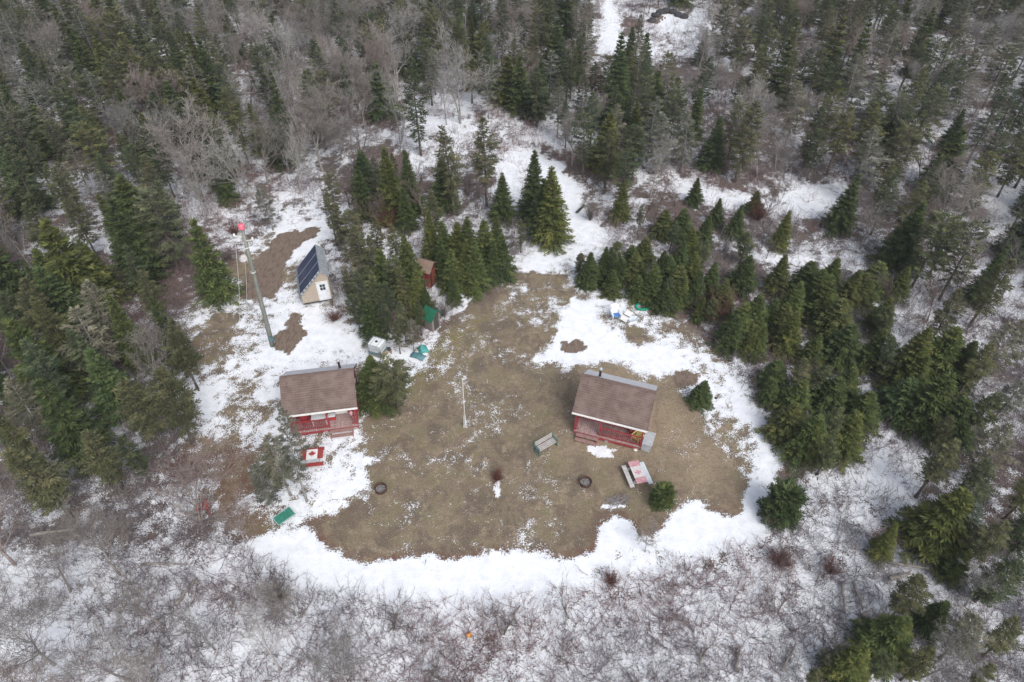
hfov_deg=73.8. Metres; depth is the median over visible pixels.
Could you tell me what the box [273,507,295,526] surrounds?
board table
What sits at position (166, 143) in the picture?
bare tree
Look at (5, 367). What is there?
bare tree
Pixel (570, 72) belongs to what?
fir tree
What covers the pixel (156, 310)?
spruce tree
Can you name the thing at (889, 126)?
spruce tree
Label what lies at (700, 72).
bare tree
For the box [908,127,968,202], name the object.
spruce tree
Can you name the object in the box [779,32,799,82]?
fir tree
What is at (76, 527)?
bare tree
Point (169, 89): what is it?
spruce tree
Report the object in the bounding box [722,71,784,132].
bare tree
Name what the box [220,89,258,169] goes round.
fir tree
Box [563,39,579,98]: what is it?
fir tree
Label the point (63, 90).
spruce tree
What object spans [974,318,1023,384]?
lichened fir
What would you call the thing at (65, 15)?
spruce tree
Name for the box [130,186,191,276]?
pine tree
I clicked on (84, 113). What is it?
fir tree
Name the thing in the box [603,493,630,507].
stick heap
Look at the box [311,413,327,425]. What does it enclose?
porch table
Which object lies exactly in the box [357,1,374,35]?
spruce tree
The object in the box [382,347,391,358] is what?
wood stand
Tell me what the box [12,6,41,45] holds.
pine tree
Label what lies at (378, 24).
spruce tree
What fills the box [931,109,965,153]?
spruce tree
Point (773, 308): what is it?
spruce tree
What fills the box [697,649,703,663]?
fallen log
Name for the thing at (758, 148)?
bare tree
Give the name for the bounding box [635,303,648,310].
plastic hoop
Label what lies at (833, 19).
bare tree
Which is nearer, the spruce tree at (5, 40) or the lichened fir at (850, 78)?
the lichened fir at (850, 78)
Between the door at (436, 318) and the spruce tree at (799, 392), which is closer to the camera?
the spruce tree at (799, 392)
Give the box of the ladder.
[333,282,341,304]
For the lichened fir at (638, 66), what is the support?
on the ground
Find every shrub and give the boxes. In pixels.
[150,448,211,490]
[196,499,208,513]
[219,245,236,260]
[224,218,244,236]
[257,573,299,605]
[322,305,345,324]
[362,196,402,227]
[434,293,463,317]
[464,144,488,179]
[490,465,508,485]
[579,195,611,220]
[599,564,623,591]
[631,518,660,551]
[692,279,739,322]
[747,195,780,224]
[761,542,797,572]
[821,549,856,583]
[864,519,904,552]
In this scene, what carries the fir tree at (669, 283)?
on the ground
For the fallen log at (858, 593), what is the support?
on the ground
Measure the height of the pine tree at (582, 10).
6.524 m
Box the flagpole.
[462,378,466,427]
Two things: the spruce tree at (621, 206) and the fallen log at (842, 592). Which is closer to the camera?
the fallen log at (842, 592)
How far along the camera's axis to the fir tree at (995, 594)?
36.94 m
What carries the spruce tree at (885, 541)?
on the ground
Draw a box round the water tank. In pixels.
[367,335,386,357]
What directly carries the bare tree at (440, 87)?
on the ground
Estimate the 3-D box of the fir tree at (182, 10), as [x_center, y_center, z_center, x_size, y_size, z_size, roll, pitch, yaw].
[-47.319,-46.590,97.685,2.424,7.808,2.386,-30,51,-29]
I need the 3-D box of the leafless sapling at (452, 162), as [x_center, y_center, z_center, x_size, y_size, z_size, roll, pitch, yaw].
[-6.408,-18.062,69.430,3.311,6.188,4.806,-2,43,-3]
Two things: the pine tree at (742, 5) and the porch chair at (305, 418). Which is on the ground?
the pine tree at (742, 5)
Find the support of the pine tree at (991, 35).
on the ground
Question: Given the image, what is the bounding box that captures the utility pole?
[233,223,274,346]
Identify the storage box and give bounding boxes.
[641,431,655,452]
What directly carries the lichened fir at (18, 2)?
on the ground
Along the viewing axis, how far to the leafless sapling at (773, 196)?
64.53 m
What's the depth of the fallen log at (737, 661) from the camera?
36.73 m
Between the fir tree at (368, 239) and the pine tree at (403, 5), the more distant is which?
the pine tree at (403, 5)
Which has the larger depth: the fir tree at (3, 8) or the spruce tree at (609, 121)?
the fir tree at (3, 8)
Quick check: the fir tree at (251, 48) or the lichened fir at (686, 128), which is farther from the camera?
the fir tree at (251, 48)
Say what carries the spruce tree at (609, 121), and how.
on the ground
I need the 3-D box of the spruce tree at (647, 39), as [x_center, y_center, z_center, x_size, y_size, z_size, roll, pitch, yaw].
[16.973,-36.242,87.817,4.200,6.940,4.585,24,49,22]
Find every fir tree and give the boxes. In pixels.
[0,0,16,34]
[0,68,15,99]
[0,133,12,158]
[0,414,52,480]
[0,423,17,453]
[0,444,75,524]
[2,143,53,219]
[13,276,60,348]
[16,12,32,41]
[17,43,55,113]
[18,336,86,408]
[21,202,50,254]
[26,140,53,193]
[28,295,84,374]
[39,59,60,101]
[42,163,74,223]
[45,26,63,56]
[48,86,92,154]
[48,165,87,233]
[53,161,81,206]
[58,0,81,33]
[61,197,101,259]
[61,328,106,383]
[65,107,109,179]
[73,60,98,99]
[75,428,125,492]
[77,104,110,161]
[94,154,120,198]
[99,69,127,118]
[102,62,121,90]
[111,378,173,450]
[112,31,156,114]
[114,133,139,181]
[116,435,158,482]
[121,26,144,71]
[122,243,156,300]
[123,0,143,31]
[131,4,154,47]
[135,119,164,182]
[135,270,171,319]
[136,154,170,220]
[139,71,156,104]
[139,364,204,446]
[140,0,162,52]
[142,8,182,79]
[143,52,165,95]
[143,91,170,146]
[147,143,177,197]
[151,180,187,240]
[161,317,203,390]
[170,0,192,41]
[171,0,193,38]
[172,12,187,50]
[175,29,195,57]
[189,92,216,148]
[191,9,214,62]
[209,45,231,84]
[210,34,233,74]
[213,63,241,127]
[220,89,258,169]
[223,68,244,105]
[225,0,240,34]
[247,41,270,96]
[253,66,278,110]
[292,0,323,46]
[297,68,334,145]
[304,38,333,97]
[318,0,331,44]
[320,192,338,245]
[328,0,342,42]
[330,204,347,251]
[336,10,354,55]
[337,65,353,118]
[341,270,355,311]
[342,224,374,283]
[348,269,371,309]
[361,11,375,56]
[361,264,381,308]
[362,234,376,269]
[367,5,380,41]
[367,157,380,197]
[367,214,385,254]
[374,296,393,338]
[376,0,390,38]
[380,280,396,322]
[383,224,403,265]
[388,321,402,353]
[390,153,397,173]
[393,266,413,317]
[394,55,434,155]
[394,301,410,341]
[407,0,433,60]
[412,299,425,335]
[416,2,445,62]
[418,29,429,80]
[421,190,443,236]
[427,48,441,93]
[431,124,468,215]
[445,0,467,26]
[450,0,464,20]
[453,27,467,85]
[462,49,479,103]
[464,0,480,32]
[469,116,502,205]
[477,34,500,97]
[486,0,493,24]
[489,0,506,44]
[491,2,513,64]
[507,0,521,49]
[507,38,520,68]
[512,12,529,65]
[516,219,526,252]
[521,23,541,81]
[523,66,548,126]
[534,0,548,34]
[542,0,559,49]
[551,36,567,85]
[552,74,564,120]
[556,48,578,110]
[558,99,573,147]
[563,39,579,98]
[569,2,578,43]
[571,21,587,59]
[573,74,590,122]
[574,253,585,274]
[575,32,590,90]
[580,2,596,44]
[581,91,602,147]
[585,61,603,108]
[594,127,622,191]
[605,84,623,126]
[608,137,639,201]
[608,241,626,261]
[627,51,637,84]
[632,14,644,55]
[635,52,654,104]
[636,205,644,233]
[657,277,678,295]
[667,223,681,251]
[687,56,716,109]
[699,239,712,265]
[702,297,720,322]
[713,27,729,72]
[722,100,766,182]
[728,76,747,125]
[729,47,745,91]
[732,18,747,67]
[733,231,758,263]
[745,45,771,104]
[749,1,767,57]
[754,0,775,56]
[771,0,793,39]
[773,13,794,64]
[776,56,803,118]
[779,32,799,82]
[790,358,812,383]
[791,48,815,106]
[798,105,827,168]
[803,666,822,681]
[807,365,833,392]
[811,5,838,70]
[811,60,833,106]
[813,440,841,475]
[814,0,838,47]
[814,79,843,152]
[816,50,844,114]
[817,105,858,175]
[819,25,834,54]
[824,407,845,443]
[840,12,861,66]
[847,1,870,41]
[847,101,890,175]
[855,0,876,34]
[866,71,891,115]
[867,649,898,681]
[868,165,896,218]
[868,168,900,234]
[868,305,896,335]
[872,335,902,379]
[876,111,912,177]
[879,37,899,82]
[885,573,934,618]
[890,26,928,92]
[892,180,928,239]
[894,645,936,681]
[902,66,928,123]
[905,64,931,108]
[905,437,961,497]
[909,155,947,220]
[914,62,955,128]
[927,288,967,340]
[928,414,955,455]
[939,5,969,63]
[941,0,969,35]
[946,49,981,109]
[946,54,966,93]
[951,457,999,506]
[955,343,996,394]
[958,391,1006,433]
[960,0,983,28]
[960,257,1016,327]
[960,519,1012,569]
[963,93,1007,163]
[965,662,997,681]
[967,554,1023,609]
[975,117,1013,186]
[980,614,1023,659]
[985,59,1019,122]
[986,89,1021,148]
[994,135,1023,197]
[996,0,1018,22]
[999,478,1023,519]
[1000,0,1023,42]
[1000,510,1023,558]
[1003,176,1023,230]
[1008,91,1023,133]
[1012,144,1023,188]
[1018,69,1023,102]
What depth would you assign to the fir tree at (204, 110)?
72.46 m
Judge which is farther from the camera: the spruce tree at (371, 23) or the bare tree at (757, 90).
the spruce tree at (371, 23)
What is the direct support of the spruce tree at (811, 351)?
on the ground
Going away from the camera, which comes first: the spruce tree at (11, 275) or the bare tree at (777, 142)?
the spruce tree at (11, 275)
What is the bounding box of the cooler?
[328,413,335,420]
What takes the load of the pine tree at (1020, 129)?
on the ground
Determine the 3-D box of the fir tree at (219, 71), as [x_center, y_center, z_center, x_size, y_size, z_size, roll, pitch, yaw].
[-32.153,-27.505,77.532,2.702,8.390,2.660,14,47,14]
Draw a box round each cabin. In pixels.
[279,359,358,439]
[572,367,657,449]
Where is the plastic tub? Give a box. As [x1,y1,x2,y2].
[628,315,638,321]
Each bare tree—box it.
[0,13,11,56]
[0,38,21,85]
[0,54,18,83]
[0,200,18,255]
[0,215,32,268]
[0,329,13,378]
[0,482,41,565]
[0,575,79,681]
[0,652,87,681]
[4,1,25,35]
[7,529,75,594]
[9,88,34,111]
[12,10,73,87]
[25,69,62,111]
[33,613,143,681]
[41,487,137,575]
[69,0,108,37]
[75,553,164,635]
[81,13,116,50]
[92,93,148,160]
[108,39,150,79]
[111,642,180,681]
[113,58,188,111]
[114,3,152,47]
[116,305,193,383]
[127,89,228,201]
[133,94,188,165]
[135,414,258,530]
[153,0,202,39]
[158,592,217,650]
[168,147,228,219]
[177,0,239,58]
[178,8,212,48]
[186,122,254,199]
[197,0,224,43]
[203,16,229,44]
[203,488,259,543]
[219,67,273,129]
[221,28,244,85]
[221,29,243,63]
[228,2,280,57]
[229,587,290,670]
[231,0,258,27]
[233,0,255,23]
[233,0,279,40]
[240,107,296,185]
[242,60,308,130]
[248,576,301,626]
[252,111,313,174]
[255,7,303,85]
[265,33,307,79]
[266,3,318,73]
[271,51,298,93]
[273,53,307,101]
[276,0,312,58]
[277,0,318,48]
[280,71,347,171]
[281,0,304,43]
[282,109,321,193]
[283,98,329,154]
[286,0,345,56]
[288,615,371,681]
[289,59,332,106]
[301,2,327,58]
[304,26,357,80]
[304,27,336,60]
[306,0,342,48]
[314,34,363,96]
[318,0,356,36]
[322,38,373,106]
[322,110,358,158]
[328,73,364,141]
[331,11,362,58]
[335,0,365,43]
[337,18,363,63]
[340,17,400,85]
[345,0,393,19]
[345,66,381,130]
[347,21,425,96]
[352,28,399,84]
[353,0,386,29]
[374,63,425,143]
[382,1,429,49]
[385,1,404,27]
[390,0,425,27]
[393,2,424,38]
[398,0,447,52]
[424,48,454,124]
[425,18,501,123]
[434,1,469,55]
[440,40,465,97]
[460,0,474,25]
[481,0,509,32]
[484,0,520,56]
[487,20,530,73]
[492,10,510,53]
[496,0,541,52]
[512,1,540,46]
[522,52,540,83]
[543,107,590,166]
[571,1,598,34]
[572,0,603,16]
[577,88,611,132]
[649,131,675,199]
[660,63,686,107]
[669,74,701,110]
[687,56,715,96]
[691,17,726,72]
[691,67,710,108]
[693,26,728,87]
[697,0,730,31]
[703,1,730,38]
[705,56,737,102]
[716,58,747,112]
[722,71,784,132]
[724,1,748,50]
[728,106,780,177]
[736,4,768,41]
[741,78,782,129]
[745,0,768,33]
[767,120,792,169]
[771,136,802,193]
[781,84,834,132]
[792,0,818,37]
[797,0,813,28]
[797,38,823,80]
[822,7,844,39]
[823,96,848,136]
[831,18,884,59]
[843,52,885,107]
[852,198,892,249]
[862,24,889,62]
[874,50,910,95]
[881,79,921,148]
[890,16,916,57]
[898,159,966,205]
[905,56,935,93]
[914,617,1007,681]
[916,57,960,110]
[917,89,963,144]
[922,0,943,22]
[925,0,944,12]
[926,155,984,234]
[934,145,994,201]
[942,166,1023,244]
[948,41,981,87]
[951,65,999,136]
[957,539,1020,607]
[962,7,979,48]
[965,13,1002,66]
[970,39,1004,87]
[970,117,1016,172]
[983,1,1023,61]
[987,10,1015,48]
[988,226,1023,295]
[1006,11,1023,52]
[1011,294,1023,314]
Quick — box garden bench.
[534,432,557,456]
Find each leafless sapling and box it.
[190,0,204,30]
[238,50,257,89]
[239,21,258,48]
[244,70,258,103]
[250,93,265,121]
[273,3,292,31]
[273,77,296,118]
[336,173,364,205]
[336,194,362,232]
[341,113,382,149]
[341,130,365,175]
[350,187,384,237]
[384,588,416,633]
[396,167,423,182]
[403,163,425,221]
[412,158,428,192]
[426,654,448,681]
[432,129,464,171]
[453,161,476,195]
[481,597,525,634]
[545,584,577,634]
[642,192,667,223]
[654,181,683,216]
[661,183,678,214]
[682,628,719,657]
[758,577,800,612]
[760,183,795,226]
[760,236,779,258]
[772,532,789,564]
[804,26,837,59]
[836,115,860,150]
[857,81,890,124]
[865,260,903,298]
[868,15,884,47]
[897,188,942,225]
[910,137,947,177]
[921,270,941,322]
[962,231,1011,281]
[968,23,988,52]
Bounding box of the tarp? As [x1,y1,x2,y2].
[417,345,428,353]
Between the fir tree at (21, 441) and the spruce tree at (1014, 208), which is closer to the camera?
the fir tree at (21, 441)
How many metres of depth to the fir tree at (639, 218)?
63.90 m
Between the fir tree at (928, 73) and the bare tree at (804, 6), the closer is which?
the fir tree at (928, 73)
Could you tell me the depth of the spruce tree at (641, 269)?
58.36 m
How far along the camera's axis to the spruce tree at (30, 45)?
91.64 m
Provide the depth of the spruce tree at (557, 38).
88.36 m
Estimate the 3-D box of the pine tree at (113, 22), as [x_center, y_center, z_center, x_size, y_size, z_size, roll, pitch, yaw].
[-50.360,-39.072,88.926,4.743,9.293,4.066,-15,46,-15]
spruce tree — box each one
[0,0,18,33]
[0,27,17,57]
[0,84,26,119]
[0,94,35,137]
[0,146,42,199]
[0,246,30,304]
[0,290,32,336]
[0,373,33,420]
[1,154,58,222]
[1,316,93,414]
[8,127,50,172]
[11,0,37,35]
[13,31,24,65]
[21,41,55,83]
[21,88,66,148]
[22,49,59,102]
[24,265,40,309]
[27,29,47,65]
[29,104,74,162]
[29,248,60,280]
[31,377,126,480]
[32,265,108,346]
[34,0,72,37]
[37,25,75,86]
[37,217,132,315]
[51,5,74,60]
[56,100,90,152]
[58,0,76,31]
[61,87,76,123]
[63,84,92,132]
[68,32,92,70]
[72,3,113,56]
[72,40,104,90]
[76,56,99,95]
[76,239,118,287]
[77,36,98,69]
[81,0,93,14]
[83,347,146,430]
[89,0,112,34]
[91,36,128,95]
[95,194,138,273]
[104,0,132,24]
[104,192,175,297]
[105,0,131,34]
[105,293,161,376]
[106,43,123,76]
[111,174,176,247]
[115,88,141,146]
[121,60,136,100]
[121,114,146,161]
[132,63,161,113]
[133,24,167,73]
[138,112,170,166]
[148,296,202,374]
[153,0,177,38]
[162,80,206,148]
[164,63,193,114]
[166,26,180,74]
[174,41,185,82]
[181,51,213,108]
[184,47,203,92]
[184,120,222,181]
[185,31,202,70]
[188,217,245,311]
[190,77,227,132]
[193,0,207,15]
[195,35,229,114]
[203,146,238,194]
[211,116,240,171]
[214,159,240,209]
[217,0,232,32]
[222,14,249,63]
[247,102,271,159]
[262,108,307,172]
[268,0,293,13]
[268,12,300,70]
[268,69,301,148]
[312,40,329,81]
[317,0,336,37]
[330,37,365,96]
[333,0,361,32]
[348,150,381,194]
[348,169,377,224]
[356,297,392,346]
[356,355,401,419]
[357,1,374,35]
[363,61,402,123]
[365,11,388,56]
[366,248,401,306]
[370,17,401,73]
[372,146,413,226]
[392,33,426,80]
[393,187,420,236]
[394,8,415,46]
[395,233,427,302]
[400,150,431,221]
[407,268,423,325]
[418,209,436,260]
[420,286,440,328]
[425,159,465,218]
[432,220,454,277]
[434,237,446,284]
[435,9,453,55]
[436,249,466,297]
[445,272,462,309]
[446,9,470,67]
[447,222,462,266]
[455,216,480,260]
[457,239,471,294]
[460,237,493,303]
[462,259,486,299]
[463,0,480,27]
[465,16,478,54]
[468,26,499,67]
[475,217,496,269]
[476,48,497,93]
[484,239,504,286]
[486,173,519,229]
[488,55,522,107]
[490,212,509,257]
[492,233,518,285]
[502,54,528,117]
[513,150,543,223]
[516,74,546,121]
[522,177,555,244]
[527,166,575,256]
[535,58,555,117]
[538,5,553,46]
[541,26,570,81]
[542,26,557,65]
[553,0,580,39]
[568,42,585,85]
[573,252,601,292]
[574,273,591,290]
[581,113,626,175]
[590,260,603,289]
[593,32,633,132]
[597,247,610,281]
[599,269,623,302]
[600,60,635,111]
[601,252,621,289]
[607,182,632,225]
[616,258,632,289]
[620,244,640,280]
[621,100,643,153]
[623,27,637,67]
[623,252,647,290]
[624,275,644,305]
[625,44,633,87]
[631,261,647,280]
[632,32,654,87]
[632,70,671,131]
[633,272,663,309]
[634,236,656,269]
[638,277,650,303]
[642,262,662,305]
[647,209,672,244]
[647,250,667,279]
[647,287,677,317]
[648,480,676,512]
[659,255,676,285]
[663,266,694,312]
[664,0,696,10]
[666,208,693,244]
[672,227,702,267]
[673,241,688,265]
[674,279,690,313]
[678,87,704,146]
[683,178,705,210]
[683,270,706,309]
[683,380,714,414]
[684,251,702,285]
[689,298,708,324]
[690,27,708,66]
[692,116,727,175]
[696,214,714,248]
[702,262,720,301]
[705,314,745,361]
[706,278,735,324]
[710,198,725,230]
[717,301,758,341]
[719,204,746,241]
[719,255,760,302]
[737,334,758,363]
[738,0,754,8]
[742,293,773,343]
[743,191,764,217]
[745,325,768,364]
[746,45,766,85]
[747,0,769,16]
[748,358,789,392]
[752,379,780,411]
[753,402,804,453]
[755,476,810,532]
[757,254,790,299]
[758,38,792,107]
[762,298,781,340]
[766,210,792,254]
[767,302,793,342]
[767,311,803,363]
[768,413,834,479]
[769,379,812,419]
[778,0,800,33]
[779,280,807,321]
[784,260,820,295]
[786,332,826,371]
[793,426,821,473]
[797,0,821,27]
[800,273,839,325]
[801,297,859,343]
[803,268,828,301]
[804,16,847,91]
[808,376,849,417]
[814,642,871,681]
[820,173,861,238]
[820,323,864,377]
[824,258,842,288]
[826,412,866,476]
[828,366,861,411]
[830,19,871,95]
[830,390,883,443]
[835,272,879,315]
[837,269,862,316]
[844,612,914,681]
[851,328,888,379]
[856,297,894,341]
[860,260,891,303]
[863,522,898,568]
[864,201,927,280]
[864,327,935,389]
[868,86,906,147]
[874,377,922,437]
[876,0,897,35]
[880,266,912,305]
[880,486,976,579]
[884,0,911,49]
[884,371,957,448]
[887,356,930,387]
[897,40,927,80]
[900,6,936,62]
[907,599,950,648]
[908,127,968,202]
[912,1,933,21]
[914,0,951,32]
[916,396,976,455]
[925,325,968,397]
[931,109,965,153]
[933,549,972,590]
[941,340,978,397]
[959,244,1010,310]
[975,0,999,22]
[987,218,1023,267]
[1003,7,1023,37]
[1007,194,1023,217]
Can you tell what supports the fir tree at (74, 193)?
on the ground
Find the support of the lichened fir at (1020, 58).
on the ground
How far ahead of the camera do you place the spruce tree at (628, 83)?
82.21 m
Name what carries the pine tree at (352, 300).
on the ground
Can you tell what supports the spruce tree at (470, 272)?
on the ground
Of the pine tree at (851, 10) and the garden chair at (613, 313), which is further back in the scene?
the pine tree at (851, 10)
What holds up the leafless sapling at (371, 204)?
on the ground
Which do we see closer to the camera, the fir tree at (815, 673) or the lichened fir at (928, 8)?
the fir tree at (815, 673)
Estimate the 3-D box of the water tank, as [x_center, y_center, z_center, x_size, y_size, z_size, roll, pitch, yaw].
[-10.513,0.465,53.300,1.180,1.280,1.020,16,46,16]
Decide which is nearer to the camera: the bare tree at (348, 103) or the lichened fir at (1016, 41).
the bare tree at (348, 103)
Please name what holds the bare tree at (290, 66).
on the ground
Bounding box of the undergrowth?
[0,0,1023,681]
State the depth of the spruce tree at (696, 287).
56.60 m
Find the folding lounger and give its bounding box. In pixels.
[619,309,633,322]
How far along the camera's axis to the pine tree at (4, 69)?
85.77 m
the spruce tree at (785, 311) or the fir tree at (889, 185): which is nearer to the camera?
the spruce tree at (785, 311)
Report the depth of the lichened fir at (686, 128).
71.45 m
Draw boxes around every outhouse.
[417,258,437,287]
[422,305,441,331]
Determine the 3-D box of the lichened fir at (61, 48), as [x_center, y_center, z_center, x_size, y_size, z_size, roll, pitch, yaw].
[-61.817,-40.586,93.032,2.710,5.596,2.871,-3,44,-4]
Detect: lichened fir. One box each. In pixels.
[0,9,29,67]
[0,93,28,136]
[0,110,27,153]
[2,11,25,45]
[2,376,58,451]
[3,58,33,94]
[13,76,59,139]
[15,0,37,38]
[20,0,56,45]
[34,107,73,162]
[41,37,78,99]
[43,0,79,36]
[45,24,70,61]
[53,226,79,257]
[54,304,121,371]
[62,138,92,195]
[68,5,96,59]
[76,278,126,345]
[81,68,119,133]
[93,171,116,212]
[111,0,142,32]
[156,0,175,34]
[180,0,194,25]
[183,55,211,101]
[185,97,203,132]
[191,0,222,32]
[248,463,283,507]
[253,432,297,496]
[254,185,277,230]
[272,406,310,502]
[338,237,364,294]
[405,318,420,351]
[474,59,497,117]
[523,0,537,23]
[535,50,559,96]
[544,86,568,137]
[575,12,600,73]
[605,104,625,147]
[625,33,649,93]
[637,95,671,162]
[644,113,678,173]
[670,110,701,170]
[780,81,815,145]
[820,642,849,666]
[836,54,873,119]
[848,125,894,191]
[849,77,885,138]
[866,23,906,89]
[875,14,903,73]
[899,0,927,50]
[910,0,940,35]
[937,607,995,663]
[946,0,975,53]
[949,502,986,543]
[950,72,981,119]
[960,422,1020,477]
[970,0,1001,36]
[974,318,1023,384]
[987,379,1023,417]
[999,27,1023,69]
[1007,36,1023,84]
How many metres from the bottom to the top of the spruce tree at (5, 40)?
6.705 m
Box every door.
[316,282,330,300]
[431,267,435,284]
[433,312,438,329]
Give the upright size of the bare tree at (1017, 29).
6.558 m
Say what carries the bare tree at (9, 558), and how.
on the ground
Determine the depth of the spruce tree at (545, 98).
81.88 m
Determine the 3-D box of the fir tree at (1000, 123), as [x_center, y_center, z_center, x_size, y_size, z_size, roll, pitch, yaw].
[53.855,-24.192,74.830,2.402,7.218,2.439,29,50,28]
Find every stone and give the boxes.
[647,17,656,22]
[651,12,659,17]
[656,9,664,14]
[662,7,669,12]
[669,8,676,13]
[674,11,681,16]
[679,13,688,18]
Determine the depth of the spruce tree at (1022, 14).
100.11 m
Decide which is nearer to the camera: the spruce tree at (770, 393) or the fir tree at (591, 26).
the spruce tree at (770, 393)
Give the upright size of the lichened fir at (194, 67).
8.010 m
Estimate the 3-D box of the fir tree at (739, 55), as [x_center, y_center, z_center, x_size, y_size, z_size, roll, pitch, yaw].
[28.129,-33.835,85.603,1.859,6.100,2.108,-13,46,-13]
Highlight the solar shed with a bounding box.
[296,244,332,304]
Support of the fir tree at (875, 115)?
on the ground
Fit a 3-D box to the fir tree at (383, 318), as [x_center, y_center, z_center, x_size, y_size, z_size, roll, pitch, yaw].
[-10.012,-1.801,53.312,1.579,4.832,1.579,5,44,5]
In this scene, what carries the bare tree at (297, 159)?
on the ground
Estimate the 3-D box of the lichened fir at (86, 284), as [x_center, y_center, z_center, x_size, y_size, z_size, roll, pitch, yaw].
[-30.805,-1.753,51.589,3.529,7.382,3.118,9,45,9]
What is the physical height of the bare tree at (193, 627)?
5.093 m
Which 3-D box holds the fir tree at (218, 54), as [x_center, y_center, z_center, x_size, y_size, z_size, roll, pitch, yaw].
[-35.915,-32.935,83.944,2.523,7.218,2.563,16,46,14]
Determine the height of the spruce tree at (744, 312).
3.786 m
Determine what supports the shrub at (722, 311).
on the ground
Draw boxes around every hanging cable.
[235,243,239,325]
[243,241,246,311]
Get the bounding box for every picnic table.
[300,447,324,466]
[622,460,652,487]
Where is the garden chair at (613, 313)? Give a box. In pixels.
[610,303,622,320]
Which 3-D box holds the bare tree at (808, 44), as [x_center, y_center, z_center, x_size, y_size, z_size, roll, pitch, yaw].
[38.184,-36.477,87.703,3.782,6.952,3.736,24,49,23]
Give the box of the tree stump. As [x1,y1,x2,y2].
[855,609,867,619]
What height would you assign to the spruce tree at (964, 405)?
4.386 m
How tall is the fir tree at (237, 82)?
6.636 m
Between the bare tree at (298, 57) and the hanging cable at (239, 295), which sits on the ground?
the bare tree at (298, 57)
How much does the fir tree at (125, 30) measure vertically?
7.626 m
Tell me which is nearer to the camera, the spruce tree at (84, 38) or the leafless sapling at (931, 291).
the leafless sapling at (931, 291)
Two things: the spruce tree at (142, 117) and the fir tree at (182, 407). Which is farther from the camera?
the spruce tree at (142, 117)
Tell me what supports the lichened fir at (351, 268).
on the ground
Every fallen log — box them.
[29,526,75,536]
[140,560,183,564]
[175,577,197,604]
[299,599,311,618]
[497,606,520,637]
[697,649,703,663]
[734,643,744,670]
[781,642,802,671]
[840,581,849,612]
[845,627,857,644]
[852,581,865,608]
[865,610,890,618]
[886,560,969,576]
[888,569,911,580]
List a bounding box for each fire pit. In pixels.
[374,482,386,494]
[579,476,591,487]
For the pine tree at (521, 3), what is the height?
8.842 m
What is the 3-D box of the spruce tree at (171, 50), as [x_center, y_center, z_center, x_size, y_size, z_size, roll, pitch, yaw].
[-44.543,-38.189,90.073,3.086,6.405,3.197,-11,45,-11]
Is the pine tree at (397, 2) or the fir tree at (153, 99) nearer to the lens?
the fir tree at (153, 99)
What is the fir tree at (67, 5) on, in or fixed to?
on the ground
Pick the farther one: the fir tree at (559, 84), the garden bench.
the fir tree at (559, 84)
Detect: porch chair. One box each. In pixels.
[299,415,310,426]
[631,430,644,443]
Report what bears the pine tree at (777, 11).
on the ground
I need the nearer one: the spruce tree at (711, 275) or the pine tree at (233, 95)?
the spruce tree at (711, 275)
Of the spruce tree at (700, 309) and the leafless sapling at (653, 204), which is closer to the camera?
the spruce tree at (700, 309)
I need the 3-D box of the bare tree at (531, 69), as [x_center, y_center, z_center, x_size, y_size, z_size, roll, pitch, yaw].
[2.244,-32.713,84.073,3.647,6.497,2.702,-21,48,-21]
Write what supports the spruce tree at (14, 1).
on the ground
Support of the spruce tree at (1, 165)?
on the ground
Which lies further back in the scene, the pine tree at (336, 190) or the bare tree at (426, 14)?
the bare tree at (426, 14)
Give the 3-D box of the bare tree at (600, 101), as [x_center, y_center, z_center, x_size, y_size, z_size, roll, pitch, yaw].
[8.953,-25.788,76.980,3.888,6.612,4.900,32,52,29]
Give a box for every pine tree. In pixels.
[0,54,15,84]
[0,97,43,179]
[0,180,23,241]
[0,288,39,336]
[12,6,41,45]
[26,0,52,41]
[39,118,72,173]
[53,66,105,133]
[69,120,118,196]
[81,12,114,57]
[85,69,111,115]
[99,1,134,55]
[100,47,135,106]
[118,0,138,18]
[118,142,149,187]
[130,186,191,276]
[140,0,155,26]
[141,34,161,74]
[154,66,183,110]
[161,98,184,152]
[215,83,247,145]
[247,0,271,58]
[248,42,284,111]
[278,0,297,22]
[313,68,341,135]
[321,170,342,216]
[340,209,366,261]
[345,292,363,330]
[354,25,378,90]
[367,351,413,407]
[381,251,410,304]
[387,0,414,18]
[394,0,416,41]
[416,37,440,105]
[422,0,450,21]
[423,9,446,62]
[443,15,469,69]
[473,0,485,21]
[474,3,494,35]
[474,19,495,62]
[511,0,533,35]
[523,7,549,64]
[568,111,595,177]
[578,0,592,20]
[597,54,613,97]
[618,123,646,179]
[631,74,659,132]
[653,50,678,97]
[662,82,687,147]
[664,75,687,124]
[708,0,738,55]
[721,96,750,158]
[724,15,757,78]
[732,0,749,26]
[753,14,773,73]
[754,0,774,28]
[756,29,784,92]
[769,0,785,33]
[776,0,800,39]
[783,22,804,62]
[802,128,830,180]
[806,47,830,96]
[817,0,847,29]
[831,0,850,27]
[835,0,858,39]
[847,0,875,61]
[857,83,897,136]
[870,5,902,63]
[872,0,891,28]
[872,118,924,190]
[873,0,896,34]
[898,83,951,159]
[907,209,967,288]
[917,37,943,84]
[925,218,967,271]
[926,39,950,82]
[934,57,969,120]
[937,217,994,300]
[942,30,973,64]
[954,170,991,221]
[967,150,1003,202]
[974,25,1002,68]
[981,0,999,25]
[981,43,1022,108]
[982,0,1014,32]
[998,108,1023,168]
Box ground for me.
[0,0,1023,681]
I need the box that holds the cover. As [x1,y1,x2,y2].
[410,352,425,360]
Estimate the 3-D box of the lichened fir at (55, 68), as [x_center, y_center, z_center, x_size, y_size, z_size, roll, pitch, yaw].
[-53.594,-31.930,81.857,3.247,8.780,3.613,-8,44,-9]

